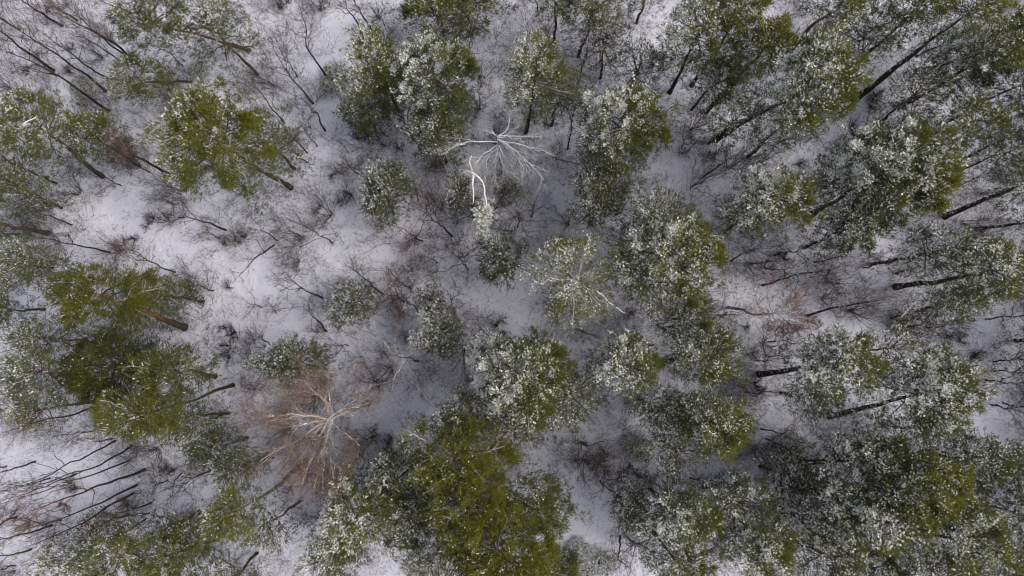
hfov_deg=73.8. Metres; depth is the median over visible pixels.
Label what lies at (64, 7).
reddish shrub
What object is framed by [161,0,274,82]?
pine tree
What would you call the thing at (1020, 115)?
pine tree
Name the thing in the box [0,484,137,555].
bare tree
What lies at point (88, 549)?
pine tree
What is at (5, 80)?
wiry shrub
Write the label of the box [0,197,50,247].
pine tree
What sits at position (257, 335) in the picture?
bare sapling
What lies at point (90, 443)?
bare sapling
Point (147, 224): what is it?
dark shrub
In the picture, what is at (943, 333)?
bare sapling
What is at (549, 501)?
pine tree
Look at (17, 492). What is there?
bare sapling
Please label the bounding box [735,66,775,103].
wiry shrub
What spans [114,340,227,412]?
pine tree
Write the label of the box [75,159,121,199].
bare sapling
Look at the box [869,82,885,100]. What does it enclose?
dark shrub
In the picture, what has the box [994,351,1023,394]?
bare sapling
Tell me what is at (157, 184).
bare sapling
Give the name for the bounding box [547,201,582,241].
wiry shrub
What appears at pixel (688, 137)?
bare sapling
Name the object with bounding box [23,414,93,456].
bare sapling
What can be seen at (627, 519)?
evergreen shrub
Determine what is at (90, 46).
wiry shrub
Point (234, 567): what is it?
pine tree
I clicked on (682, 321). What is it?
pine tree
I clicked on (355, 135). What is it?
dark shrub
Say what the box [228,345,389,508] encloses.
bare birch
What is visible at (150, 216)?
dark shrub
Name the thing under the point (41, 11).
reddish shrub
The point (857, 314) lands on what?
wiry shrub
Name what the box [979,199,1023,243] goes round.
pine tree
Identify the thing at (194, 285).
bare sapling
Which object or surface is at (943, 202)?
pine tree
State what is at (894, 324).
evergreen shrub
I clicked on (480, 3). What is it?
pine tree
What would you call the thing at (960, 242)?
pine tree
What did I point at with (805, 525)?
pine tree
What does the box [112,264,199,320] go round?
pine tree
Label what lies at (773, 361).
bare sapling
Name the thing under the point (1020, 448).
pine tree
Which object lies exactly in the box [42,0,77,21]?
bare tree
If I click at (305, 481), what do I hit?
reddish shrub
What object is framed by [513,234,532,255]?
wiry shrub
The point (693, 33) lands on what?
pine tree
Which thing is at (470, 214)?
bare sapling
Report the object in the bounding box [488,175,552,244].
bare sapling
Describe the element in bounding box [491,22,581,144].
pine tree
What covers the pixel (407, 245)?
reddish shrub
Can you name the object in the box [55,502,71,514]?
dark shrub
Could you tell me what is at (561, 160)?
wiry shrub
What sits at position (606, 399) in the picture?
wiry shrub
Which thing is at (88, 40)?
bare sapling
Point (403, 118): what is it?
bare tree
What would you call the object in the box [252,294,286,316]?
bare sapling
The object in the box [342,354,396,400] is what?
bare tree
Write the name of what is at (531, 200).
bare sapling
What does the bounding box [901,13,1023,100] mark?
pine tree
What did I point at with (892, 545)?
pine tree
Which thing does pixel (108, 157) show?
bare sapling
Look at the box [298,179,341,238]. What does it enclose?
wiry shrub
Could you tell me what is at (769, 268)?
wiry shrub
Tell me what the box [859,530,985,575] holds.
pine tree
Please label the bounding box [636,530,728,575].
pine tree
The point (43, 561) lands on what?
pine tree
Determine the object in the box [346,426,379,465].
bare sapling
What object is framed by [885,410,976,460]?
pine tree
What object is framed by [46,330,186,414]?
pine tree
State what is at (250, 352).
wiry shrub
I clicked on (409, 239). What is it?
bare tree
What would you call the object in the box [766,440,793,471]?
evergreen shrub
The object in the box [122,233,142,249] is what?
dark shrub
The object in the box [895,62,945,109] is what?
bare sapling
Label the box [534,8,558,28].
wiry shrub
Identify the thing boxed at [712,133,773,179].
wiry shrub
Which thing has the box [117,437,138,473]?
wiry shrub
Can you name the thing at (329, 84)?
evergreen shrub
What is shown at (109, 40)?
bare tree
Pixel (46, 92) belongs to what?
wiry shrub
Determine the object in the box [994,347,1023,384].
bare sapling
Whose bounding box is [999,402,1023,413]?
bare sapling
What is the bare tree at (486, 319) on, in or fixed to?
on the ground
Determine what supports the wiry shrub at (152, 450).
on the ground
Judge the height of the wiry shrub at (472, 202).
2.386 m
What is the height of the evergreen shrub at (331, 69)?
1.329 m
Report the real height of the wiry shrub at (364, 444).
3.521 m
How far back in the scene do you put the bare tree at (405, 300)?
35.49 m
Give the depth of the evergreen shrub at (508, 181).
45.69 m
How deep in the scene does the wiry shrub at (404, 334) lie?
44.05 m
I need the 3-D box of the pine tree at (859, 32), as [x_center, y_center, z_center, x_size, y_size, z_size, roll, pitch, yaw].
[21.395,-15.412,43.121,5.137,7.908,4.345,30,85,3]
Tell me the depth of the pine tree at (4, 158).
41.79 m
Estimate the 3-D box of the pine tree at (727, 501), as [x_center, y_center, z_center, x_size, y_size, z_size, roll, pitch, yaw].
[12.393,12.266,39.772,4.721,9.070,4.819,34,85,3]
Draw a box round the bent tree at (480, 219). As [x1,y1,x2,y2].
[460,152,499,240]
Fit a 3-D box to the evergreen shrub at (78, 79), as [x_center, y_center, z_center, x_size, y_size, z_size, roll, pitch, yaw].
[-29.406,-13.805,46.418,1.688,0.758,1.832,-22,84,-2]
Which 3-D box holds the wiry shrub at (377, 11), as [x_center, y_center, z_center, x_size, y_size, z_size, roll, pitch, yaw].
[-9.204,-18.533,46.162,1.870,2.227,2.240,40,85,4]
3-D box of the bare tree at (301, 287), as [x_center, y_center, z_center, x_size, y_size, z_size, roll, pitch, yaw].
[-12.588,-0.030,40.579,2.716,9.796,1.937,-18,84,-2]
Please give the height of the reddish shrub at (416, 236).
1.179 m
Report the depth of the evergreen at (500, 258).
41.02 m
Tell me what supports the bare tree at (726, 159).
on the ground
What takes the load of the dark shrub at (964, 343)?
on the ground
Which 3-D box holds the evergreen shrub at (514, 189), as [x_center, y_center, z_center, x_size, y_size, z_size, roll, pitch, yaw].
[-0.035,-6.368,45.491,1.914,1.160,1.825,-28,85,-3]
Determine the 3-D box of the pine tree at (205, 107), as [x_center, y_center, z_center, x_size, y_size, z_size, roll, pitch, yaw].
[-14.998,-7.253,38.653,6.309,14.886,6.678,0,84,0]
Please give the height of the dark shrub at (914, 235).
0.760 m
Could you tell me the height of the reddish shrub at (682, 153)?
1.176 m
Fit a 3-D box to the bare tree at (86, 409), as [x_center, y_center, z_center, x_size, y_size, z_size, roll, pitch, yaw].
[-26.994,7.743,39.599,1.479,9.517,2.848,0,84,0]
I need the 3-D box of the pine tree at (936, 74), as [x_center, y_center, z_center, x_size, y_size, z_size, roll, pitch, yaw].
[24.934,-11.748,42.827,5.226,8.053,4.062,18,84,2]
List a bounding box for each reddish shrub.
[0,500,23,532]
[5,511,30,534]
[22,0,60,24]
[55,0,73,17]
[103,235,132,253]
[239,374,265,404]
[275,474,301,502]
[293,470,313,495]
[306,320,323,336]
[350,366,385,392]
[354,146,378,167]
[369,375,389,400]
[374,339,393,362]
[376,282,409,311]
[383,297,411,320]
[397,233,417,252]
[404,226,427,249]
[426,158,447,178]
[432,197,450,217]
[450,229,470,247]
[595,441,613,460]
[595,461,616,483]
[674,142,689,161]
[744,438,766,462]
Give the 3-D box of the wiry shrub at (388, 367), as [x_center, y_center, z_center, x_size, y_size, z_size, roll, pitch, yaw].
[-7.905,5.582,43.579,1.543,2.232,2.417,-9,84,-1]
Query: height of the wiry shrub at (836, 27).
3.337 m
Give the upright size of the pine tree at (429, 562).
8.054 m
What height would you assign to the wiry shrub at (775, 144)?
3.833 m
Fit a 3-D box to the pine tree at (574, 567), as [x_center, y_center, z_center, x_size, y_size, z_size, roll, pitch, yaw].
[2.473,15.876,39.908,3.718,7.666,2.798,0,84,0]
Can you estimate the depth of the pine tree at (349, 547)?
34.36 m
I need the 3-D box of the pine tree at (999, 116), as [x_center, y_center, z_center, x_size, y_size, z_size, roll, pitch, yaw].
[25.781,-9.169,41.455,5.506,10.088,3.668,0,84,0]
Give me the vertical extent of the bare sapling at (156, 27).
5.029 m
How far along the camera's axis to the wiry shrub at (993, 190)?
44.83 m
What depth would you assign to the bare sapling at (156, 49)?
43.36 m
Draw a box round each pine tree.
[0,76,108,182]
[0,123,57,193]
[0,150,81,229]
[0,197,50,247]
[0,229,104,298]
[0,274,48,332]
[0,311,115,366]
[0,334,78,411]
[0,379,56,464]
[0,387,93,435]
[25,531,105,575]
[31,260,197,339]
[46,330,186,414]
[53,102,146,176]
[55,508,201,575]
[86,379,234,447]
[91,47,195,108]
[92,0,250,68]
[111,511,229,575]
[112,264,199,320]
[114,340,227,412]
[133,76,309,217]
[138,493,223,554]
[142,384,238,452]
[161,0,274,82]
[190,458,308,549]
[198,546,270,575]
[219,98,317,191]
[239,487,307,554]
[292,522,376,575]
[312,457,411,570]
[331,81,395,144]
[332,16,417,124]
[356,445,425,522]
[380,484,443,556]
[385,0,480,50]
[385,407,526,511]
[386,22,484,142]
[389,528,460,575]
[396,99,474,176]
[410,449,524,558]
[424,383,499,446]
[432,488,566,575]
[433,0,519,48]
[463,322,580,449]
[477,399,555,455]
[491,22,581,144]
[501,231,630,344]
[501,459,590,540]
[525,59,591,130]
[529,0,582,44]
[535,350,611,442]
[538,543,587,575]
[553,0,624,57]
[562,146,643,216]
[569,72,686,180]
[573,7,636,85]
[583,325,667,405]
[601,182,731,317]
[615,186,687,239]
[620,377,709,449]
[626,0,667,30]
[629,465,730,560]
[630,284,724,349]
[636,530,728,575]
[640,418,708,480]
[653,0,751,94]
[661,316,751,389]
[666,385,759,465]
[675,48,754,119]
[686,464,789,549]
[689,0,775,87]
[693,84,769,149]
[702,502,802,575]
[704,11,803,113]
[708,147,829,245]
[711,19,874,149]
[739,83,830,162]
[748,479,842,552]
[751,435,830,510]
[756,319,893,410]
[762,518,888,575]
[768,358,856,426]
[773,464,887,540]
[786,109,970,240]
[787,0,874,52]
[796,194,898,265]
[799,419,920,502]
[812,480,942,564]
[823,0,916,76]
[827,336,1000,451]
[831,538,922,575]
[833,435,980,539]
[834,142,975,229]
[841,317,931,369]
[845,0,959,76]
[854,0,1022,100]
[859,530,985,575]
[863,220,991,287]
[866,61,971,127]
[879,484,1023,575]
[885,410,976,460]
[888,90,1021,157]
[892,231,1023,314]
[898,0,1023,109]
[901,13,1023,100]
[901,270,994,334]
[915,426,1023,496]
[918,526,1023,575]
[939,58,1023,125]
[940,480,1023,554]
[941,146,1023,223]
[951,120,1023,181]
[953,437,1023,500]
[962,104,1023,160]
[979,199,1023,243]
[1004,320,1023,362]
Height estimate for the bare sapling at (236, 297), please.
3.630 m
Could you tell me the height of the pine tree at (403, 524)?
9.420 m
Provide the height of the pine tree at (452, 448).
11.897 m
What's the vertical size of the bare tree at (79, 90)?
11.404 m
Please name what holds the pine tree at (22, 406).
on the ground
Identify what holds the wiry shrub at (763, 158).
on the ground
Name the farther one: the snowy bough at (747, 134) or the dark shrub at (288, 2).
the dark shrub at (288, 2)
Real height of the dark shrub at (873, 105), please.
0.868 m
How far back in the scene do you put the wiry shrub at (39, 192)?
44.41 m
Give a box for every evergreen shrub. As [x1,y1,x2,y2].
[0,378,29,400]
[67,74,90,96]
[73,84,97,107]
[151,69,183,93]
[165,83,186,101]
[186,60,207,82]
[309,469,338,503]
[318,75,342,98]
[321,58,349,88]
[324,462,351,489]
[375,446,401,473]
[491,172,516,200]
[498,182,523,206]
[558,544,579,571]
[564,551,590,575]
[568,536,591,558]
[583,546,615,575]
[616,498,643,528]
[618,430,652,460]
[625,387,656,415]
[630,437,657,463]
[711,310,740,341]
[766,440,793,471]
[778,432,809,460]
[891,310,916,334]
[1001,155,1023,188]
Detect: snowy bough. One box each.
[17,114,36,126]
[597,290,625,313]
[744,116,754,149]
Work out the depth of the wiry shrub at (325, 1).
46.37 m
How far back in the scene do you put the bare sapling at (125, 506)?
40.68 m
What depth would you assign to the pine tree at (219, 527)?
31.03 m
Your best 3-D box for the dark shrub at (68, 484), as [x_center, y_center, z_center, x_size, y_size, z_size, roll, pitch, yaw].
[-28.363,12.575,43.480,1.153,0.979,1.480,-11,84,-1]
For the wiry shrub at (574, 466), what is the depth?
42.27 m
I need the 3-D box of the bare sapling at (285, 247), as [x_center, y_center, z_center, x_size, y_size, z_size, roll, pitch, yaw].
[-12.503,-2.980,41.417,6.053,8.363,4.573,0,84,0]
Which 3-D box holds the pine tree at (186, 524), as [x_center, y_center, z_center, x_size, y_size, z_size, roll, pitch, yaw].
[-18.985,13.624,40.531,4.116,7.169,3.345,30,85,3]
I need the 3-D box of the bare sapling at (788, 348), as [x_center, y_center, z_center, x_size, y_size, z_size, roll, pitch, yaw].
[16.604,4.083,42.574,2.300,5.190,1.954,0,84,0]
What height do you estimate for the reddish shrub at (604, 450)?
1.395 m
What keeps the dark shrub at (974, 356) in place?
on the ground
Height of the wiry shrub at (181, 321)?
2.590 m
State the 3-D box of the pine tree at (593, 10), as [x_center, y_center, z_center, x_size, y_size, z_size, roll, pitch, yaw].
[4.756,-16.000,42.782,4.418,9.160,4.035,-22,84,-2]
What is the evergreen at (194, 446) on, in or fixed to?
on the ground
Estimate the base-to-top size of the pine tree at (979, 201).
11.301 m
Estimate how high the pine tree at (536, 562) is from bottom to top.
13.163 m
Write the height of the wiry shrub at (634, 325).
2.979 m
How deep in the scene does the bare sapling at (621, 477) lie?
41.83 m
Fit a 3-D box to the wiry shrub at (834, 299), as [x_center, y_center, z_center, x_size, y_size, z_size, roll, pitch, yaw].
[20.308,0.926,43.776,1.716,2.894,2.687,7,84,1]
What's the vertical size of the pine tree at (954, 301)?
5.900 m
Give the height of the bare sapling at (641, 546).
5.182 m
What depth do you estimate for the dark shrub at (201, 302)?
44.96 m
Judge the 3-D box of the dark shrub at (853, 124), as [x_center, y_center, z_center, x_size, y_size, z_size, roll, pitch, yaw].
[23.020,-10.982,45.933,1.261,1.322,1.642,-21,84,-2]
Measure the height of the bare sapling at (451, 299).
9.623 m
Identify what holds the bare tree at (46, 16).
on the ground
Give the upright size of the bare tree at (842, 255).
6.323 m
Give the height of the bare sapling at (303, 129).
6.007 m
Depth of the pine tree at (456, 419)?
36.66 m
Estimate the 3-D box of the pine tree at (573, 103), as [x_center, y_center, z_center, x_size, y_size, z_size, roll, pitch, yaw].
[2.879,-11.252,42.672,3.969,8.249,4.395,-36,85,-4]
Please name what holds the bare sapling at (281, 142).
on the ground
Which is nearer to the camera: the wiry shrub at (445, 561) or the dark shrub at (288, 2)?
the wiry shrub at (445, 561)
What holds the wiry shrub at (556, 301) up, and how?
on the ground
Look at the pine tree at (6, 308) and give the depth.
41.10 m
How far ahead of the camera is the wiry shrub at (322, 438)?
42.42 m
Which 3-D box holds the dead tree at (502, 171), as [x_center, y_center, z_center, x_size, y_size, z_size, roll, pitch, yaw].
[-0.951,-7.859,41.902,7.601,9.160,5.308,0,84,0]
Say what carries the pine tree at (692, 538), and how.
on the ground
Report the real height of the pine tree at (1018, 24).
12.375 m
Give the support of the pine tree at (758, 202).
on the ground
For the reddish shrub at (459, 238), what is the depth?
45.29 m
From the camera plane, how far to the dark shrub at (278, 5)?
47.02 m
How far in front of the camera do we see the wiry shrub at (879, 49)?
45.30 m
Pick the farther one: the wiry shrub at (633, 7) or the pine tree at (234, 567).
the wiry shrub at (633, 7)
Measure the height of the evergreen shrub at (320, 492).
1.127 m
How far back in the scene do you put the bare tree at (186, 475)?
39.57 m
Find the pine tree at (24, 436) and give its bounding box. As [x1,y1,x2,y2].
[0,379,56,464]
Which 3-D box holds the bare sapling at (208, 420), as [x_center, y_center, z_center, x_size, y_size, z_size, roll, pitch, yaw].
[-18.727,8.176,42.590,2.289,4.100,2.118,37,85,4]
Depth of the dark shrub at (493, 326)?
44.67 m
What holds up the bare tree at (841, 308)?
on the ground
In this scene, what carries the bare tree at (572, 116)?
on the ground
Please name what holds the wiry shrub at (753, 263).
on the ground
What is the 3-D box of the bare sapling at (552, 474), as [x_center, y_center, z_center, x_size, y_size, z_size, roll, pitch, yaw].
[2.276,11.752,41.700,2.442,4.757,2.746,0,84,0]
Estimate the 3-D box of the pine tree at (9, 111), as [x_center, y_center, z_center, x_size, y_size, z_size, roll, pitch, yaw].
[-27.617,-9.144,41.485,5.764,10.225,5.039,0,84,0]
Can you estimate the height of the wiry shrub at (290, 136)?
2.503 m
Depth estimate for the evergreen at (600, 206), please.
40.94 m
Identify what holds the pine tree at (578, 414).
on the ground
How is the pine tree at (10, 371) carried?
on the ground
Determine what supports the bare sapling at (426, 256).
on the ground
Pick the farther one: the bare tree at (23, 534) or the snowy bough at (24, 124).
the bare tree at (23, 534)
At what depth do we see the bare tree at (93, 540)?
38.11 m
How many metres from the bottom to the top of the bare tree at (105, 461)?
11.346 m
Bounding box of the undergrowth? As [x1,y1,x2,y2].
[0,0,1023,575]
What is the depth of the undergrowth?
44.82 m
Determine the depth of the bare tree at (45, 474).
36.59 m
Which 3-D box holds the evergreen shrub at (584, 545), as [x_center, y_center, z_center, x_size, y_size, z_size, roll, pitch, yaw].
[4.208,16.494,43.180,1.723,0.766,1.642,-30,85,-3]
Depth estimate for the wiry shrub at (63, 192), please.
44.30 m
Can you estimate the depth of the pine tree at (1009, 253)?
35.77 m
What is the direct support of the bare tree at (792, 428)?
on the ground
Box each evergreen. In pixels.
[70,506,128,555]
[172,422,252,474]
[199,431,273,497]
[235,330,346,388]
[322,277,383,330]
[355,155,420,234]
[403,282,450,317]
[407,297,467,360]
[442,165,476,218]
[470,227,529,293]
[564,179,628,232]
[606,477,650,533]
[609,27,675,97]
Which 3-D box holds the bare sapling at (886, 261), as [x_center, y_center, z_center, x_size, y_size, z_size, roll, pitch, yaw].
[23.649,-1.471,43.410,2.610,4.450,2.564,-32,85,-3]
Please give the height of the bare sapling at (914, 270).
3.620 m
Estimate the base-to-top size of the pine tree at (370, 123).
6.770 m
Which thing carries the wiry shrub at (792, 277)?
on the ground
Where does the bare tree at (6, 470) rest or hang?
on the ground
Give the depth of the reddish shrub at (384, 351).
44.38 m
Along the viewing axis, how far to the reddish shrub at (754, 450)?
43.91 m
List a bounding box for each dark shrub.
[13,65,30,77]
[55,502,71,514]
[57,476,77,493]
[61,42,75,53]
[61,64,75,75]
[65,478,79,495]
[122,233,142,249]
[140,218,151,232]
[143,206,156,224]
[156,208,172,226]
[165,463,179,475]
[188,289,202,304]
[193,296,205,309]
[215,332,236,359]
[216,323,233,334]
[218,346,234,367]
[219,280,234,289]
[221,324,239,340]
[235,230,248,241]
[270,0,288,14]
[277,0,291,9]
[340,183,356,204]
[346,126,365,141]
[370,135,387,148]
[381,436,391,455]
[384,432,395,444]
[392,140,404,156]
[487,318,501,332]
[495,313,509,325]
[643,57,659,69]
[700,146,717,162]
[710,138,729,158]
[738,319,750,333]
[745,348,759,358]
[752,373,764,392]
[777,249,792,263]
[792,155,809,170]
[847,114,864,130]
[867,96,880,113]
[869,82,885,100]
[907,225,919,244]
[943,329,958,346]
[957,330,969,347]
[965,350,983,362]
[970,347,985,361]
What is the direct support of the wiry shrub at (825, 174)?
on the ground
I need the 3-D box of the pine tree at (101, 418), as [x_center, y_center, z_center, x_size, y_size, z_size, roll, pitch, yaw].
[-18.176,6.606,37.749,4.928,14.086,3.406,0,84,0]
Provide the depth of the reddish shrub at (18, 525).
42.90 m
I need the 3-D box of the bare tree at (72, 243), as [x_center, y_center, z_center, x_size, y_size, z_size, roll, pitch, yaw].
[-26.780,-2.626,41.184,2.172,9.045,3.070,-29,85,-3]
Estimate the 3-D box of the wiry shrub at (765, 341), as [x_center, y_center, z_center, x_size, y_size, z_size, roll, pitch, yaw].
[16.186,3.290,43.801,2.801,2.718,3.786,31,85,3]
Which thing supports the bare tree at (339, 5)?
on the ground
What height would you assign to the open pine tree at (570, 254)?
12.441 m
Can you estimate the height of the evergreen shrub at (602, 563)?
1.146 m
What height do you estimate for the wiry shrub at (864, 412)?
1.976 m
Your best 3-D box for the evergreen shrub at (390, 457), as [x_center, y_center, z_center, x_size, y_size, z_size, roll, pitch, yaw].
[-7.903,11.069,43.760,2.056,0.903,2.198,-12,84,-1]
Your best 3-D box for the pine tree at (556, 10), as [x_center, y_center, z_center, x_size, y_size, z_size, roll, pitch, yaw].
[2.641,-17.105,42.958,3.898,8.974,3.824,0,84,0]
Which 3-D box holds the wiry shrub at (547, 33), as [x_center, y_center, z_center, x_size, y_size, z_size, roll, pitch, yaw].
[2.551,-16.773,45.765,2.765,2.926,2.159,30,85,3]
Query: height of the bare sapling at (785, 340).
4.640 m
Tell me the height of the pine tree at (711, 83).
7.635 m
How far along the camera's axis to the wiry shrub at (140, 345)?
43.80 m
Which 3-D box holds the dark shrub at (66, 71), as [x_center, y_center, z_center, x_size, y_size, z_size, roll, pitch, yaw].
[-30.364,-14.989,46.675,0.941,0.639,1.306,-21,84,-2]
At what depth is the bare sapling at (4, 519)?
42.26 m
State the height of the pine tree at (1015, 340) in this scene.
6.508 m
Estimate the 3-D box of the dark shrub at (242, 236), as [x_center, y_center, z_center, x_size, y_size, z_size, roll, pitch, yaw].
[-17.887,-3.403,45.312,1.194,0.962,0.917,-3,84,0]
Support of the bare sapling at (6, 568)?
on the ground
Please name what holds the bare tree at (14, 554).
on the ground
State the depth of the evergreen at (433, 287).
41.11 m
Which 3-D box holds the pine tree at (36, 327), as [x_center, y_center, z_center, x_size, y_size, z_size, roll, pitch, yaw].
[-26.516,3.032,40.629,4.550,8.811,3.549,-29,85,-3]
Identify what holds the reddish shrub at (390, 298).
on the ground
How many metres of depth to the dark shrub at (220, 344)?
44.58 m
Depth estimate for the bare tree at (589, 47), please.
40.58 m
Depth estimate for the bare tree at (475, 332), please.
32.96 m
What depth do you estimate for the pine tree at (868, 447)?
35.83 m
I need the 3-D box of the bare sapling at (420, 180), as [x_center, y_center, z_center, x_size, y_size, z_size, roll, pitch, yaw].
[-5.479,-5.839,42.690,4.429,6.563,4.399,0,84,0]
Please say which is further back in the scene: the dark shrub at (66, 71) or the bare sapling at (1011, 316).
the dark shrub at (66, 71)
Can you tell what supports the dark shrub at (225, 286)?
on the ground
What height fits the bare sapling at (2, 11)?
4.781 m
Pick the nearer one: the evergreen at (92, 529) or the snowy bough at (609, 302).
the snowy bough at (609, 302)
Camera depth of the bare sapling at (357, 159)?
43.58 m
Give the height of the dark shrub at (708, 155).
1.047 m
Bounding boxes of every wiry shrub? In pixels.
[0,61,12,91]
[0,565,23,575]
[3,204,37,241]
[8,71,59,113]
[13,186,53,223]
[21,371,68,404]
[26,237,63,283]
[30,139,55,164]
[39,151,91,205]
[64,30,103,71]
[72,7,120,45]
[72,403,97,444]
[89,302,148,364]
[95,139,140,172]
[113,436,170,479]
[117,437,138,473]
[129,338,154,355]
[152,83,181,135]
[152,171,176,204]
[163,315,191,338]
[225,340,266,368]
[230,53,289,98]
[240,321,259,348]
[253,407,296,456]
[271,238,310,271]
[272,124,309,147]
[272,374,317,432]
[287,440,334,494]
[287,499,328,547]
[288,373,336,407]
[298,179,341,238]
[300,411,339,458]
[301,0,330,12]
[329,432,374,482]
[348,420,386,453]
[364,0,394,28]
[375,358,398,390]
[392,321,415,347]
[393,251,422,283]
[408,236,438,274]
[423,531,452,575]
[439,317,474,387]
[444,209,461,232]
[454,372,492,394]
[460,174,524,231]
[463,55,495,82]
[463,130,491,148]
[464,195,479,216]
[468,89,495,120]
[478,117,506,155]
[491,44,514,79]
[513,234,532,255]
[532,134,583,175]
[533,20,566,51]
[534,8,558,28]
[535,278,593,320]
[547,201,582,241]
[547,444,607,498]
[552,229,594,256]
[563,312,609,349]
[587,21,636,77]
[592,389,622,414]
[604,227,625,244]
[610,309,648,341]
[610,525,677,575]
[617,299,640,322]
[622,0,645,14]
[635,68,672,105]
[663,356,721,397]
[683,100,734,138]
[688,152,726,207]
[711,356,755,397]
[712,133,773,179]
[734,246,790,285]
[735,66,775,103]
[745,125,793,159]
[751,315,791,369]
[755,144,791,167]
[755,498,804,552]
[756,249,791,278]
[763,451,782,479]
[767,102,828,154]
[772,247,803,285]
[794,0,831,21]
[801,9,853,56]
[805,153,856,196]
[812,163,861,190]
[813,8,851,40]
[814,253,866,295]
[816,283,848,321]
[842,288,883,334]
[853,398,878,425]
[862,4,902,54]
[873,352,916,394]
[879,103,920,132]
[924,16,945,56]
[957,209,1004,237]
[980,171,1014,208]
[985,73,1021,96]
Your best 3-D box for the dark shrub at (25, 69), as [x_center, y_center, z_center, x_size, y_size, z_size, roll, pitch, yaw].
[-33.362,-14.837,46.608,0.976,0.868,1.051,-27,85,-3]
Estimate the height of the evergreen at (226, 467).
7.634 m
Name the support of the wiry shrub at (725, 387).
on the ground
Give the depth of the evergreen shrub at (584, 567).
42.97 m
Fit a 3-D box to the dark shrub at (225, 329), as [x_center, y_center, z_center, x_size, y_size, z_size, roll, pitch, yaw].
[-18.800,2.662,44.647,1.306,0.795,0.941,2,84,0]
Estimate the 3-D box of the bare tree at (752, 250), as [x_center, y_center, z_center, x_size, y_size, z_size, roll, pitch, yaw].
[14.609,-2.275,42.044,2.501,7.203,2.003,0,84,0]
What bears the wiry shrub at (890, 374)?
on the ground
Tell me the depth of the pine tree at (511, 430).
38.11 m
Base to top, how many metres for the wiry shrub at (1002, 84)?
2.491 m
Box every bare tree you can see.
[0,8,107,91]
[0,22,110,111]
[0,26,54,71]
[0,402,91,453]
[0,439,116,517]
[0,444,132,521]
[0,459,129,530]
[0,461,35,482]
[0,473,76,512]
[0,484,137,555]
[0,524,51,547]
[0,548,32,565]
[1,215,110,263]
[2,509,60,542]
[3,492,133,574]
[5,468,145,536]
[6,199,72,225]
[8,0,63,26]
[31,17,110,80]
[41,0,148,71]
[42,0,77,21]
[47,518,145,570]
[49,0,123,53]
[89,226,127,270]
[102,125,169,174]
[106,231,175,272]
[139,192,226,230]
[160,473,180,499]
[164,465,210,505]
[218,60,283,122]
[225,238,274,284]
[248,86,307,152]
[257,29,313,104]
[264,260,322,299]
[266,0,326,75]
[282,80,325,131]
[289,292,327,336]
[327,251,383,302]
[329,0,370,33]
[329,295,464,429]
[338,0,370,27]
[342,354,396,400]
[347,247,411,304]
[355,259,436,336]
[361,189,450,262]
[367,263,423,328]
[378,85,420,152]
[391,169,459,219]
[396,194,453,237]
[443,286,504,348]
[473,309,498,332]
[555,87,587,149]
[565,20,607,81]
[580,447,617,484]
[604,536,633,573]
[703,141,744,175]
[727,272,823,341]
[730,230,784,261]
[760,421,818,452]
[761,238,886,301]
[806,286,903,316]
[814,243,861,270]
[909,308,969,340]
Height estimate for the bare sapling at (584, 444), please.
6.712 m
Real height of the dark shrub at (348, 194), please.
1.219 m
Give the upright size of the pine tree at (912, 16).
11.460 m
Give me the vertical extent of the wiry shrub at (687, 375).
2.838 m
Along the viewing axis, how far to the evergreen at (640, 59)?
41.41 m
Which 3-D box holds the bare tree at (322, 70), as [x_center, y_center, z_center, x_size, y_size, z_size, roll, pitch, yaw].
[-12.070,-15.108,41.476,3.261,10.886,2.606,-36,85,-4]
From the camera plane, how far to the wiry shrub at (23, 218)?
44.57 m
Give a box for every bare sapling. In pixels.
[0,0,20,30]
[0,475,50,516]
[0,513,15,525]
[0,565,15,575]
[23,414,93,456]
[54,11,120,61]
[71,427,113,460]
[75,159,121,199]
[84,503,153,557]
[92,494,151,534]
[97,144,152,176]
[130,1,182,39]
[130,32,186,65]
[131,169,183,211]
[140,177,176,207]
[140,469,167,501]
[162,271,194,299]
[177,265,214,298]
[181,212,223,244]
[192,402,222,431]
[230,284,262,321]
[236,211,283,244]
[238,320,269,356]
[248,187,342,272]
[251,23,302,77]
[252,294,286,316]
[253,104,307,172]
[265,211,304,243]
[284,91,324,154]
[304,322,358,370]
[332,150,365,175]
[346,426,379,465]
[363,2,398,34]
[391,150,455,219]
[394,238,454,278]
[404,251,483,350]
[406,135,447,170]
[407,223,486,303]
[444,13,498,54]
[452,188,498,227]
[467,64,504,106]
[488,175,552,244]
[490,211,516,240]
[503,174,558,225]
[542,464,568,498]
[560,422,623,480]
[562,431,605,496]
[585,464,626,501]
[598,486,625,520]
[604,463,631,493]
[606,491,636,516]
[623,528,666,560]
[673,119,707,154]
[678,124,705,156]
[689,463,707,492]
[716,292,753,326]
[738,375,787,418]
[755,345,795,380]
[759,328,804,359]
[762,419,809,473]
[764,339,804,367]
[768,316,805,363]
[771,223,825,270]
[825,18,858,47]
[863,101,896,128]
[863,245,913,280]
[882,294,941,330]
[894,258,933,280]
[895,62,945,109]
[896,304,947,337]
[913,309,976,349]
[915,12,975,57]
[960,154,1001,200]
[985,290,1023,331]
[985,366,1023,398]
[991,392,1023,430]
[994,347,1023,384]
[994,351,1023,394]
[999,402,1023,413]
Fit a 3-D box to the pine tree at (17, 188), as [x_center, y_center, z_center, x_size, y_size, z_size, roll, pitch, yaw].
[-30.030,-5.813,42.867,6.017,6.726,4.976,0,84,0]
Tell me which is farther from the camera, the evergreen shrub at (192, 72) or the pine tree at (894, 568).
the evergreen shrub at (192, 72)
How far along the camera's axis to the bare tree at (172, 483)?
42.12 m
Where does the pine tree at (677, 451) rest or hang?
on the ground
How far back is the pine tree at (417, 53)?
37.00 m
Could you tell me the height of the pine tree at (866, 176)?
13.800 m
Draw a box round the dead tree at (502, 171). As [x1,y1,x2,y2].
[430,99,559,193]
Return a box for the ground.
[0,0,1023,575]

